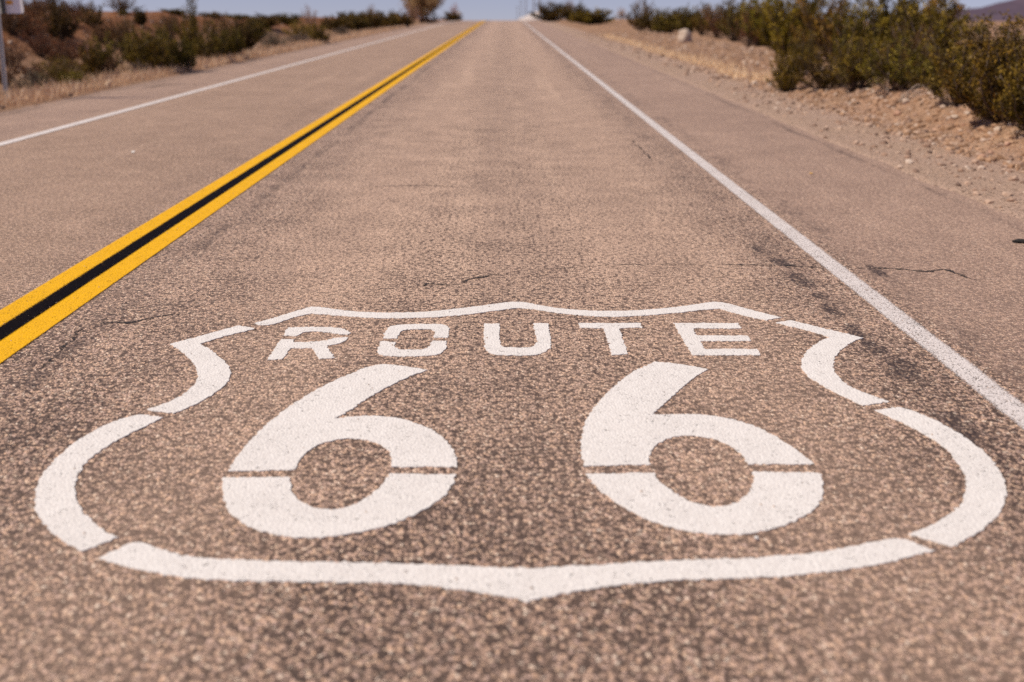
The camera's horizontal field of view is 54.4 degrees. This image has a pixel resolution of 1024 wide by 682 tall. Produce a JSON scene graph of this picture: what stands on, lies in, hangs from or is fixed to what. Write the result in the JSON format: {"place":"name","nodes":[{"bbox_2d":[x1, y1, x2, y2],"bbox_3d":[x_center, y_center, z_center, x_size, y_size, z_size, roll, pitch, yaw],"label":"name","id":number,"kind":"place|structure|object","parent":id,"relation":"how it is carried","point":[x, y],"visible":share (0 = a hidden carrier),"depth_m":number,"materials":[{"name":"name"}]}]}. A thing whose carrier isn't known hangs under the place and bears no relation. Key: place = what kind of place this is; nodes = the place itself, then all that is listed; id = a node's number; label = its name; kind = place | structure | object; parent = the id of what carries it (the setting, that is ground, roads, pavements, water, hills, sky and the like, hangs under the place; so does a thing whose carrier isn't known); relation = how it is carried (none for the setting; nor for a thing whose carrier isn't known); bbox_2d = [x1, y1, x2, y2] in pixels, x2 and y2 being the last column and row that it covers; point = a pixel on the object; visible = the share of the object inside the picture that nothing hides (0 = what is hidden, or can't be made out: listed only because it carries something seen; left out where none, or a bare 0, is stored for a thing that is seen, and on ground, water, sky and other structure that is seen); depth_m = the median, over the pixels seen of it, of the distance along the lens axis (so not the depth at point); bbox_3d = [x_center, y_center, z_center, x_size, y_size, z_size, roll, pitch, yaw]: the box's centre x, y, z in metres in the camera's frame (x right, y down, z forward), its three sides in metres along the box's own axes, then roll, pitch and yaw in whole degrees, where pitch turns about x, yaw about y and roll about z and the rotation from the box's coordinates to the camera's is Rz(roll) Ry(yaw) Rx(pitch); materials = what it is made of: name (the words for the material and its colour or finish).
{"place":"outdoors","nodes":[
{"label":"outdoors","id":0,"kind":"place"},
{"bbox_2d":[0,11,330,108],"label":"gravel","id":1,"kind":"structure","parent":0,"point":[68,94],"depth_m":20.91,"materials":[{"name":"brown gravel"}]},
{"bbox_2d":[0,24,412,107],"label":"dry grass","id":2,"kind":"structure","parent":0,"point":[48,91],"depth_m":17.16,"materials":[{"name":"beige plant"}]},
{"bbox_2d":[0,20,1023,681],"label":"road","id":3,"kind":"structure","parent":0,"point":[350,228],"depth_m":3.56,"materials":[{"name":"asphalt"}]},
{"bbox_2d":[0,20,460,145],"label":"edge line","id":4,"kind":"object","parent":3,"relation":"on","point":[75,123],"visible":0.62,"depth_m":13.01,"materials":[{"name":"white paint"}]},
{"bbox_2d":[0,20,487,361],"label":"line","id":5,"kind":"object","parent":3,"relation":"on","point":[169,220],"visible":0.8,"depth_m":5.45,"materials":[{"name":"yellow paint"}]},
{"bbox_2d":[34,302,1006,602],"bbox_3d":[0.033,0.196,3.217,2.650,0.003,2.294,0,19,0],"label":"route shield marking","id":6,"kind":"object","parent":3,"relation":"on","point":[638,428],"visible":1,"depth_m":2.71,"materials":[{"name":"white paint"}]},
{"bbox_2d":[520,20,1023,427],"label":"edge line","id":7,"kind":"object","parent":3,"relation":"on","point":[887,311],"visible":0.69,"depth_m":4.36,"materials":[{"name":"white paint"}]},
{"bbox_2d":[0,11,1023,219],"bbox_3d":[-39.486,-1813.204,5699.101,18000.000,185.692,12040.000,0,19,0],"label":"ground","id":8,"kind":"structure","parent":0,"point":[947,181],"depth_m":12.17,"materials":[{"name":"soil"}]},
{"bbox_2d":[0,0,23,96],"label":"road sign","id":9,"kind":"object","parent":8,"relation":"on","point":[11,6],"visible":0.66,"depth_m":13.36,"materials":[{"name":"metal"}]},
{"bbox_2d":[0,61,25,85],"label":"shrub","id":10,"kind":"object","parent":8,"relation":"on","point":[9,74],"visible":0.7,"depth_m":15.25,"materials":[{"name":"brown plant"}]},
{"bbox_2d":[3,38,26,66],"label":"shrub","id":11,"kind":"object","parent":8,"relation":"on","point":[13,59],"visible":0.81,"depth_m":16.79,"materials":[{"name":"brown plant"}]},
{"bbox_2d":[0,14,37,34],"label":"shrub","id":12,"kind":"object","parent":8,"relation":"on","point":[10,29],"visible":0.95,"depth_m":18.77,"materials":[{"name":"green plant"}]},
{"bbox_2d":[1,12,51,35],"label":"shrub","id":13,"kind":"object","parent":8,"relation":"on","point":[35,21],"visible":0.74,"depth_m":19.34,"materials":[{"name":"brown plant"}]},
{"bbox_2d":[10,69,52,88],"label":"shrub","id":14,"kind":"object","parent":8,"relation":"on","point":[36,80],"visible":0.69,"depth_m":15.02,"materials":[{"name":"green plant"}]},
{"bbox_2d":[23,0,49,17],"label":"shrub","id":15,"kind":"object","parent":8,"relation":"on","point":[38,9],"visible":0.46,"depth_m":22.04,"materials":[{"name":"green plant"}]},
{"bbox_2d":[18,26,57,56],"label":"shrub","id":16,"kind":"object","parent":8,"relation":"on","point":[35,50],"visible":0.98,"depth_m":18.12,"materials":[{"name":"brown plant"}]},
{"bbox_2d":[11,61,69,79],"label":"shrub","id":17,"kind":"object","parent":8,"relation":"on","point":[34,67],"visible":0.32,"depth_m":16.42,"materials":[{"name":"green plant"}]},
{"bbox_2d":[35,3,62,23],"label":"shrub","id":18,"kind":"object","parent":8,"relation":"on","point":[44,7],"visible":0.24,"depth_m":20.62,"materials":[{"name":"green plant"}]},
{"bbox_2d":[30,37,88,60],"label":"shrub","id":19,"kind":"object","parent":8,"relation":"on","point":[72,51],"visible":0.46,"depth_m":18.38,"materials":[{"name":"green plant"}]},
{"bbox_2d":[31,54,88,86],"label":"shrub","id":20,"kind":"object","parent":8,"relation":"on","point":[55,69],"visible":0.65,"depth_m":15.69,"materials":[{"name":"green plant"}]},
{"bbox_2d":[40,0,82,43],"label":"shrub","id":21,"kind":"object","parent":8,"relation":"on","point":[60,31],"visible":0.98,"depth_m":19.90,"materials":[{"name":"green plant"}]},
{"bbox_2d":[46,35,79,69],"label":"shrub","id":22,"kind":"object","parent":8,"relation":"on","point":[62,53],"visible":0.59,"depth_m":17.73,"materials":[{"name":"green plant"}]},
{"bbox_2d":[57,69,89,85],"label":"shrub","id":23,"kind":"object","parent":8,"relation":"on","point":[74,76],"visible":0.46,"depth_m":15.33,"materials":[{"name":"green plant"}]},
{"bbox_2d":[60,0,89,17],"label":"shrub","id":24,"kind":"object","parent":8,"relation":"on","point":[74,7],"visible":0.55,"depth_m":23.49,"materials":[{"name":"green plant"}]},
{"bbox_2d":[60,9,90,23],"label":"shrub","id":25,"kind":"object","parent":8,"relation":"on","point":[74,16],"visible":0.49,"depth_m":22.03,"materials":[{"name":"brown plant"}]},
{"bbox_2d":[77,38,101,75],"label":"shrub","id":26,"kind":"object","parent":8,"relation":"on","point":[90,62],"visible":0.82,"depth_m":17.43,"materials":[{"name":"green plant"}]},
{"bbox_2d":[79,0,105,27],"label":"shrub","id":27,"kind":"object","parent":8,"relation":"on","point":[91,20],"visible":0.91,"depth_m":22.71,"materials":[{"name":"green plant"}]},
{"bbox_2d":[83,22,115,42],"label":"shrub","id":28,"kind":"object","parent":8,"relation":"on","point":[98,35],"visible":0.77,"depth_m":21.62,"materials":[{"name":"green plant"}]},
{"bbox_2d":[84,31,126,72],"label":"shrub","id":29,"kind":"object","parent":8,"relation":"on","point":[102,54],"visible":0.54,"depth_m":18.63,"materials":[{"name":"green plant"}]},
{"bbox_2d":[100,53,124,75],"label":"shrub","id":30,"kind":"object","parent":8,"relation":"on","point":[113,68],"visible":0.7,"depth_m":17.68,"materials":[{"name":"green plant"}]},
{"bbox_2d":[99,17,137,35],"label":"shrub","id":31,"kind":"object","parent":8,"relation":"on","point":[108,20],"visible":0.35,"depth_m":22.97,"materials":[{"name":"green plant"}]},
{"bbox_2d":[106,14,135,49],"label":"shrub","id":32,"kind":"object","parent":8,"relation":"on","point":[119,34],"visible":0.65,"depth_m":21.85,"materials":[{"name":"green plant"}]},
{"bbox_2d":[102,0,146,12],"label":"shrub","id":33,"kind":"object","parent":8,"relation":"on","point":[122,6],"visible":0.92,"depth_m":26.94,"materials":[{"name":"green plant"}]},
{"bbox_2d":[117,24,150,65],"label":"shrub","id":34,"kind":"object","parent":8,"relation":"on","point":[126,52],"visible":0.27,"depth_m":20.02,"materials":[{"name":"green plant"}]},
{"bbox_2d":[126,61,147,72],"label":"shrub","id":35,"kind":"object","parent":8,"relation":"on","point":[135,66],"visible":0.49,"depth_m":18.26,"materials":[{"name":"brown plant"}]},
{"bbox_2d":[132,7,147,25],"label":"shrub","id":36,"kind":"object","parent":8,"relation":"on","point":[140,19],"visible":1,"depth_m":25.57,"materials":[{"name":"green plant"}]},
{"bbox_2d":[129,31,177,71],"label":"shrub","id":37,"kind":"object","parent":8,"relation":"on","point":[155,56],"visible":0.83,"depth_m":18.88,"materials":[{"name":"green plant"}]},
{"bbox_2d":[139,22,174,51],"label":"shrub","id":38,"kind":"object","parent":8,"relation":"on","point":[157,32],"visible":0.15,"depth_m":22.38,"materials":[{"name":"green plant"}]},
{"bbox_2d":[155,15,181,39],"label":"shrub","id":39,"kind":"object","parent":8,"relation":"on","point":[172,25],"visible":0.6,"depth_m":25.64,"materials":[{"name":"green plant"}]},
{"bbox_2d":[156,8,188,14],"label":"shrub","id":40,"kind":"object","parent":8,"relation":"on","point":[177,11],"visible":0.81,"depth_m":31.09,"materials":[{"name":"green plant"}]},
{"bbox_2d":[166,33,197,70],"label":"shrub","id":41,"kind":"object","parent":8,"relation":"on","point":[185,56],"visible":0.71,"depth_m":19.49,"materials":[{"name":"green plant"}]},
{"bbox_2d":[172,0,204,54],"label":"shrub","id":42,"kind":"object","parent":8,"relation":"on","point":[190,30],"visible":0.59,"depth_m":23.72,"materials":[{"name":"green plant"}]},
{"bbox_2d":[184,15,228,60],"bbox_3d":[-6.819,-6.781,22.416,1.012,1.058,0.839,-17,25,-42],"label":"shrub","id":43,"kind":"object","parent":8,"relation":"on","point":[210,45],"visible":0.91,"depth_m":22.37,"materials":[{"name":"green plant"}]},
{"bbox_2d":[197,11,225,17],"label":"shrub","id":44,"kind":"object","parent":8,"relation":"on","point":[208,14],"visible":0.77,"depth_m":33.98,"materials":[{"name":"green plant"}]},
{"bbox_2d":[207,10,231,53],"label":"shrub","id":45,"kind":"object","parent":8,"relation":"on","point":[219,33],"visible":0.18,"depth_m":24.76,"materials":[{"name":"green plant"}]},
{"bbox_2d":[216,23,245,56],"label":"shrub","id":46,"kind":"object","parent":8,"relation":"on","point":[235,45],"visible":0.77,"depth_m":23.81,"materials":[{"name":"green plant"}]},
{"bbox_2d":[223,14,259,51],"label":"shrub","id":47,"kind":"object","parent":8,"relation":"on","point":[250,43],"visible":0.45,"depth_m":27.14,"materials":[{"name":"green plant"}]},
{"bbox_2d":[242,16,271,40],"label":"shrub","id":48,"kind":"object","parent":8,"relation":"on","point":[261,31],"visible":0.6,"depth_m":32.26,"materials":[{"name":"green plant"}]},
{"bbox_2d":[248,12,287,26],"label":"shrub","id":49,"kind":"object","parent":8,"relation":"on","point":[270,18],"visible":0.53,"depth_m":37.87,"materials":[{"name":"green plant"}]},
{"bbox_2d":[260,31,289,47],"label":"shrub","id":50,"kind":"object","parent":8,"relation":"on","point":[273,40],"visible":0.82,"depth_m":30.04,"materials":[{"name":"brown plant"}]},
{"bbox_2d":[272,12,302,24],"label":"shrub","id":51,"kind":"object","parent":8,"relation":"on","point":[286,18],"visible":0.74,"depth_m":43.49,"materials":[{"name":"green plant"}]},
{"bbox_2d":[281,19,313,37],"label":"shrub","id":52,"kind":"object","parent":8,"relation":"on","point":[304,27],"visible":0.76,"depth_m":37.07,"materials":[{"name":"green plant"}]},
{"bbox_2d":[287,31,311,42],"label":"shrub","id":53,"kind":"object","parent":8,"relation":"on","point":[297,37],"visible":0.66,"depth_m":33.35,"materials":[{"name":"brown plant"}]},
{"bbox_2d":[301,5,317,30],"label":"shrub","id":54,"kind":"object","parent":8,"relation":"on","point":[309,18],"visible":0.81,"depth_m":42.68,"materials":[{"name":"brown plant"}]},
{"bbox_2d":[307,21,330,43],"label":"shrub","id":55,"kind":"object","parent":8,"relation":"on","point":[318,35],"visible":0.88,"depth_m":34.26,"materials":[{"name":"green plant"}]},
{"bbox_2d":[318,12,352,31],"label":"shrub","id":56,"kind":"object","parent":8,"relation":"on","point":[333,23],"visible":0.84,"depth_m":47.36,"materials":[{"name":"green plant"}]},
{"bbox_2d":[342,12,371,30],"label":"shrub","id":57,"kind":"object","parent":8,"relation":"on","point":[359,23],"visible":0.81,"depth_m":51.09,"materials":[{"name":"green plant"}]},
{"bbox_2d":[359,9,387,28],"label":"shrub","id":58,"kind":"object","parent":8,"relation":"on","point":[375,21],"visible":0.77,"depth_m":54.98,"materials":[{"name":"green plant"}]},
{"bbox_2d":[378,9,401,27],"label":"shrub","id":59,"kind":"object","parent":8,"relation":"on","point":[390,19],"visible":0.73,"depth_m":58.77,"materials":[{"name":"green plant"}]},
{"bbox_2d":[394,10,415,26],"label":"shrub","id":60,"kind":"object","parent":8,"relation":"on","point":[404,20],"visible":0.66,"depth_m":62.51,"materials":[{"name":"green plant"}]},
{"bbox_2d":[399,0,423,23],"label":"shrub","id":61,"kind":"object","parent":8,"relation":"on","point":[415,10],"visible":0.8,"depth_m":73.87,"materials":[{"name":"brown plant"}]},
{"bbox_2d":[398,0,444,22],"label":"desert tree","id":62,"kind":"object","parent":8,"relation":"on","point":[430,6],"visible":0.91,"depth_m":78.66,"materials":[{"name":"brown plant"}]},
{"bbox_2d":[440,10,462,20],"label":"shrub","id":63,"kind":"object","parent":8,"relation":"on","point":[452,16],"visible":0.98,"depth_m":94.75,"materials":[{"name":"green plant"}]},
{"bbox_2d":[527,0,566,21],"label":"shrub","id":64,"kind":"object","parent":8,"relation":"on","point":[552,15],"visible":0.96,"depth_m":86.98,"materials":[{"name":"green plant"}]},
{"bbox_2d":[555,1,592,21],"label":"shrub","id":65,"kind":"object","parent":8,"relation":"on","point":[565,13],"visible":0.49,"depth_m":77.59,"materials":[{"name":"green plant"}]},
{"bbox_2d":[567,6,620,24],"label":"shrub","id":66,"kind":"object","parent":8,"relation":"on","point":[597,16],"visible":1,"depth_m":66.12,"materials":[{"name":"green plant"}]},
{"bbox_2d":[625,0,655,30],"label":"shrub","id":67,"kind":"object","parent":8,"relation":"on","point":[632,23],"visible":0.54,"depth_m":47.48,"materials":[{"name":"green plant"}]},
{"bbox_2d":[635,6,667,31],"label":"shrub","id":68,"kind":"object","parent":8,"relation":"on","point":[646,23],"visible":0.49,"depth_m":44.78,"materials":[{"name":"green plant"}]},
{"bbox_2d":[650,9,677,32],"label":"shrub","id":69,"kind":"object","parent":8,"relation":"on","point":[664,26],"visible":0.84,"depth_m":43.74,"materials":[{"name":"green plant"}]},
{"bbox_2d":[678,29,691,43],"bbox_3d":[5.652,-9.917,32.584,0.424,0.577,0.620,8,20,24],"label":"boulder","id":70,"kind":"object","parent":8,"relation":"on","point":[684,35],"visible":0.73,"depth_m":32.37,"materials":[{"name":"beige stone"}]},
{"bbox_2d":[670,2,700,32],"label":"shrub","id":71,"kind":"object","parent":8,"relation":"on","point":[683,17],"visible":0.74,"depth_m":40.76,"materials":[{"name":"green plant"}]},
{"bbox_2d":[689,2,714,34],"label":"shrub","id":72,"kind":"object","parent":8,"relation":"on","point":[698,20],"visible":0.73,"depth_m":39.87,"materials":[{"name":"green plant"}]},
{"bbox_2d":[699,4,727,38],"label":"shrub","id":73,"kind":"object","parent":8,"relation":"on","point":[714,31],"visible":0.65,"depth_m":36.14,"materials":[{"name":"green plant"}]},
{"bbox_2d":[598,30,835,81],"bbox_3d":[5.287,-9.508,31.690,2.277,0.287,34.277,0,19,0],"label":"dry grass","id":74,"kind":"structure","parent":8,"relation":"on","point":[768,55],"depth_m":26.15,"materials":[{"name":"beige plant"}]},
{"bbox_2d":[702,5,731,29],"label":"shrub","id":75,"kind":"object","parent":8,"relation":"on","point":[714,14],"visible":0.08,"depth_m":49.08,"materials":[{"name":"green plant"}]},
{"bbox_2d":[713,0,750,41],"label":"shrub","id":76,"kind":"object","parent":8,"relation":"on","point":[732,18],"visible":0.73,"depth_m":33.26,"materials":[{"name":"green plant"}]},
{"bbox_2d":[730,0,762,46],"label":"shrub","id":77,"kind":"object","parent":8,"relation":"on","point":[748,42],"visible":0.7,"depth_m":28.66,"materials":[{"name":"green plant"}]},
{"bbox_2d":[738,0,790,45],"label":"shrub","id":78,"kind":"object","parent":8,"relation":"on","point":[758,18],"visible":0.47,"depth_m":28.44,"materials":[{"name":"green plant"}]},
{"bbox_2d":[764,47,808,91],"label":"shrub","id":79,"kind":"object","parent":8,"relation":"on","point":[784,82],"visible":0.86,"depth_m":14.66,"materials":[{"name":"green plant"}]},
{"bbox_2d":[753,0,830,55],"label":"shrub","id":80,"kind":"object","parent":8,"relation":"on","point":[781,38],"visible":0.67,"depth_m":22.71,"materials":[{"name":"green plant"}]},
{"bbox_2d":[775,27,825,73],"bbox_3d":[4.836,-4.746,16.324,0.954,0.775,0.752,-15,24,-38],"label":"shrub","id":81,"kind":"object","parent":8,"relation":"on","point":[807,50],"visible":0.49,"depth_m":16.30,"materials":[{"name":"green plant"}]},
{"bbox_2d":[786,46,852,88],"bbox_3d":[4.382,-3.862,14.089,1.018,0.608,1.032,6,19,16],"label":"shrub","id":82,"kind":"object","parent":8,"relation":"on","point":[824,78],"visible":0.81,"depth_m":14.09,"materials":[{"name":"green plant"}]},
{"bbox_2d":[789,0,856,62],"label":"shrub","id":83,"kind":"object","parent":8,"relation":"on","point":[824,38],"visible":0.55,"depth_m":19.52,"materials":[{"name":"green plant"}]},
{"bbox_2d":[826,28,889,91],"bbox_3d":[4.568,-3.700,13.143,0.824,0.830,0.978,5,19,13],"label":"shrub","id":84,"kind":"object","parent":8,"relation":"on","point":[848,71],"visible":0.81,"depth_m":13.11,"materials":[{"name":"green plant"}]},
{"bbox_2d":[826,0,928,77],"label":"shrub","id":85,"kind":"object","parent":8,"relation":"on","point":[879,25],"visible":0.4,"depth_m":16.03,"materials":[{"name":"green plant"}]},
{"bbox_2d":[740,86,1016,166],"bbox_3d":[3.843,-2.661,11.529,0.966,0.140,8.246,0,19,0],"label":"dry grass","id":86,"kind":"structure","parent":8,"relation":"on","point":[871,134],"depth_m":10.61,"materials":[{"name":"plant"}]},
{"bbox_2d":[855,31,935,91],"bbox_3d":[4.732,-3.369,12.021,1.108,0.723,0.890,12,22,32],"label":"shrub","id":87,"kind":"object","parent":8,"relation":"on","point":[891,66],"visible":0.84,"depth_m":11.96,"materials":[{"name":"green plant"}]},
{"bbox_2d":[877,21,937,83],"bbox_3d":[5.085,-3.679,12.771,0.757,0.824,0.845,13,22,33],"label":"shrub","id":88,"kind":"object","parent":8,"relation":"on","point":[918,38],"visible":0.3,"depth_m":12.63,"materials":[{"name":"green plant"}]},
{"bbox_2d":[896,84,926,101],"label":"dead twigs","id":89,"kind":"object","parent":8,"relation":"on","point":[903,95],"visible":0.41,"depth_m":11.39,"materials":[{"name":"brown wood"}]},
{"bbox_2d":[872,0,973,49],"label":"shrub","id":90,"kind":"object","parent":8,"relation":"on","point":[959,8],"visible":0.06,"depth_m":20.69,"materials":[{"name":"green plant"}]},
{"bbox_2d":[879,0,973,72],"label":"shrub","id":91,"kind":"object","parent":8,"relation":"on","point":[930,23],"visible":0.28,"depth_m":13.68,"materials":[{"name":"green plant"}]},
{"bbox_2d":[903,47,971,88],"bbox_3d":[5.005,-3.163,11.597,0.823,0.518,0.710,12,22,32],"label":"shrub","id":92,"kind":"object","parent":8,"relation":"on","point":[917,78],"visible":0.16,"depth_m":11.65,"materials":[{"name":"green plant"}]},
{"bbox_2d":[918,15,1009,105],"bbox_3d":[4.725,-2.871,10.227,0.879,0.918,0.979,-4,19,-13],"label":"shrub","id":93,"kind":"object","parent":8,"relation":"on","point":[932,86],"visible":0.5,"depth_m":10.27,"materials":[{"name":"green plant"}]},
{"bbox_2d":[938,9,1023,123],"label":"shrub","id":94,"kind":"object","parent":8,"relation":"on","point":[987,62],"visible":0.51,"depth_m":9.11,"materials":[{"name":"green plant"}]},
{"bbox_2d":[948,10,1023,88],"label":"shrub","id":95,"kind":"object","parent":8,"relation":"on","point":[978,31],"visible":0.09,"depth_m":11.27,"materials":[{"name":"green plant"}]},
{"bbox_2d":[990,36,1023,131],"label":"shrub","id":96,"kind":"object","parent":8,"relation":"on","point":[1015,96],"visible":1,"depth_m":8.42,"materials":[{"name":"green plant"}]},
{"bbox_2d":[23,0,1008,19],"label":"sky","id":97,"kind":"structure","parent":0,"point":[470,9],"materials":[{"name":"blue"}]},
{"bbox_2d":[597,32,773,80],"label":"dry grass","id":98,"kind":"structure","parent":0,"point":[720,68],"depth_m":21.64,"materials":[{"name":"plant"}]},
{"bbox_2d":[578,30,885,87],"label":"gravel","id":99,"kind":"structure","parent":0,"point":[716,77],"depth_m":24.83,"materials":[{"name":"beige gravel"}]},
{"bbox_2d":[722,73,1023,207],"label":"gravel","id":100,"kind":"structure","parent":0,"point":[980,165],"depth_m":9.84,"materials":[{"name":"beige gravel"}]},
{"bbox_2d":[932,0,1023,20],"bbox_3d":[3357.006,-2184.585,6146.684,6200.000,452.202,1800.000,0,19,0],"label":"mountains","id":101,"kind":"structure","parent":0,"point":[1015,6],"depth_m":5945.14,"materials":[{"name":"stone"}]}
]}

